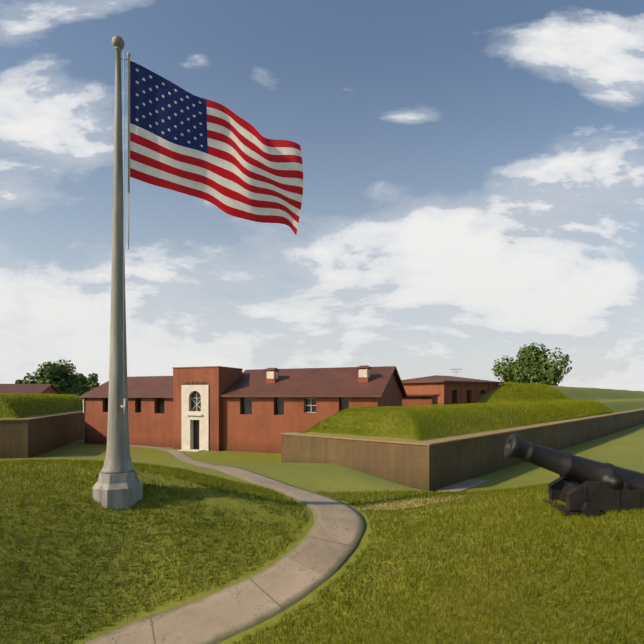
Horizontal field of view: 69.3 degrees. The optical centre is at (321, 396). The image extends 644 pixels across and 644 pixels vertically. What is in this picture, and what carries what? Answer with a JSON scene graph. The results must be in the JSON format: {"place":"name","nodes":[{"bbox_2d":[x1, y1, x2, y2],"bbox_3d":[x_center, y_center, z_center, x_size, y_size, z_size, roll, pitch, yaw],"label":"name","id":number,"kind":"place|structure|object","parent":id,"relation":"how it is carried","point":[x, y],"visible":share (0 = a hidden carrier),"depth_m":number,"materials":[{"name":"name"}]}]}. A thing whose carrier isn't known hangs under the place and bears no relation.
{"place":"outdoors","nodes":[
{"label":"outdoors","id":0,"kind":"place"},
{"bbox_2d":[0,393,82,418],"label":"grass","id":1,"kind":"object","parent":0,"point":[10,410],"visible":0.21,"depth_m":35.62,"materials":[{"name":"green plant"}]},
{"bbox_2d":[73,441,364,643],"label":"path","id":2,"kind":"structure","parent":0,"point":[321,552],"depth_m":6.23,"materials":[{"name":"concrete"}]},
{"bbox_2d":[0,384,643,643],"bbox_3d":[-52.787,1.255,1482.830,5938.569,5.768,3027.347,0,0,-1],"label":"ground","id":3,"kind":"structure","parent":0,"point":[624,448],"depth_m":6.56,"materials":[{"name":"green plant"}]},
{"bbox_2d":[15,380,26,383],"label":"tree","id":4,"kind":"object","parent":3,"relation":"on","point":[18,381],"depth_m":108.00,"materials":[{"name":"green plant"}]},
{"bbox_2d":[0,384,61,393],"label":"roof","id":5,"kind":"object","parent":3,"relation":"on","point":[32,388],"visible":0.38,"depth_m":65.56,"materials":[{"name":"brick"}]},
{"bbox_2d":[0,411,84,458],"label":"wall","id":6,"kind":"structure","parent":3,"relation":"on","point":[28,437],"depth_m":32.24,"materials":[{"name":"brown concrete"}]},
{"bbox_2d":[23,359,82,394],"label":"tree","id":7,"kind":"object","parent":3,"relation":"on","point":[60,378],"visible":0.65,"depth_m":79.37,"materials":[{"name":"green plant"}]},
{"bbox_2d":[75,373,89,398],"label":"tree","id":8,"kind":"object","parent":3,"relation":"on","point":[83,378],"visible":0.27,"depth_m":93.69,"materials":[{"name":"green plant"}]},
{"bbox_2d":[84,373,99,389],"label":"tree","id":9,"kind":"object","parent":3,"relation":"on","point":[92,383],"visible":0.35,"depth_m":98.33,"materials":[{"name":"green plant"}]},
{"bbox_2d":[93,35,142,509],"bbox_3d":[-3.251,-1.971,7.434,0.720,7.523,0.720,0,0,22],"label":"flagpole","id":10,"kind":"object","parent":3,"relation":"on","point":[118,483],"visible":1,"depth_m":7.33,"materials":[{"name":"grey metal"}]},
{"bbox_2d":[120,52,130,411],"bbox_3d":[-3.148,-2.611,7.427,0.183,5.704,0.125,0,0,36],"label":"halyard","id":11,"kind":"object","parent":10,"relation":"attached to","point":[128,56],"visible":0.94,"depth_m":7.33,"materials":[{"name":"grey fabric"}]},
{"bbox_2d":[130,61,302,234],"bbox_3d":[-1.800,-4.290,8.432,3.215,2.106,0.346,0,0,-34],"label":"flag","id":12,"kind":"object","parent":11,"relation":"attached to","point":[224,159],"visible":1,"depth_m":8.17,"materials":[{"name":"multicoloured fabric"}]},
{"bbox_2d":[79,365,406,452],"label":"barracks","id":13,"kind":"structure","parent":3,"relation":"on","point":[208,408],"depth_m":35.03,"materials":[{"name":"brick"}]},
{"bbox_2d":[0,458,643,643],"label":"blades","id":14,"kind":"object","parent":3,"relation":"on","point":[239,485],"visible":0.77,"depth_m":6.16,"materials":[{"name":"green plant"}]},
{"bbox_2d":[357,496,464,509],"bbox_3d":[1.792,2.011,8.864,2.457,0.131,0.600,0,0,-15],"label":"dry grass patch","id":15,"kind":"object","parent":3,"relation":"on","point":[405,504],"visible":0.6,"depth_m":8.81,"materials":[{"name":"beige plant"}]},
{"bbox_2d":[402,394,439,405],"bbox_3d":[8.201,2.118,41.708,4.100,4.550,4.500,0,0,21],"label":"link","id":16,"kind":"object","parent":3,"relation":"on","point":[418,399],"visible":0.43,"depth_m":39.68,"materials":[{"name":"brick"}]},
{"bbox_2d":[401,375,502,404],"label":"block","id":17,"kind":"structure","parent":3,"relation":"on","point":[450,390],"depth_m":47.07,"materials":[{"name":"brick"}]},
{"bbox_2d":[435,478,488,491],"bbox_3d":[6.432,4.168,21.173,0.900,0.250,3.800,0,0,41],"label":"pad","id":18,"kind":"object","parent":3,"relation":"on","point":[466,484],"visible":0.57,"depth_m":21.10,"materials":[{"name":"concrete"}]},
{"bbox_2d":[305,385,643,440],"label":"grass","id":19,"kind":"structure","parent":3,"relation":"on","point":[615,401],"depth_m":28.99,"materials":[{"name":"green plant"}]},
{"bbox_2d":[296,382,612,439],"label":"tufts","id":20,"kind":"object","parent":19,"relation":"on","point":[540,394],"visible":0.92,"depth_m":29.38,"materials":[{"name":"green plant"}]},
{"bbox_2d":[491,342,571,385],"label":"tree","id":21,"kind":"object","parent":3,"relation":"on","point":[533,364],"visible":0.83,"depth_m":93.22,"materials":[{"name":"green plant"}]},
{"bbox_2d":[544,476,643,516],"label":"cannon carriage","id":22,"kind":"object","parent":3,"relation":"on","point":[589,498],"visible":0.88,"depth_m":6.99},
{"bbox_2d":[504,434,643,488],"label":"cannon barrel","id":23,"kind":"object","parent":22,"relation":"on","point":[579,469],"visible":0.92,"depth_m":7.30,"materials":[{"name":"metal"}]},
{"bbox_2d":[0,0,643,391],"label":"sky","id":24,"kind":"structure","parent":0,"point":[473,170],"materials":[{"name":"blue"}]},
{"bbox_2d":[280,409,643,491],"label":"wall","id":25,"kind":"structure","parent":0,"point":[432,465],"depth_m":23.22,"materials":[{"name":"brown concrete"}]}
]}

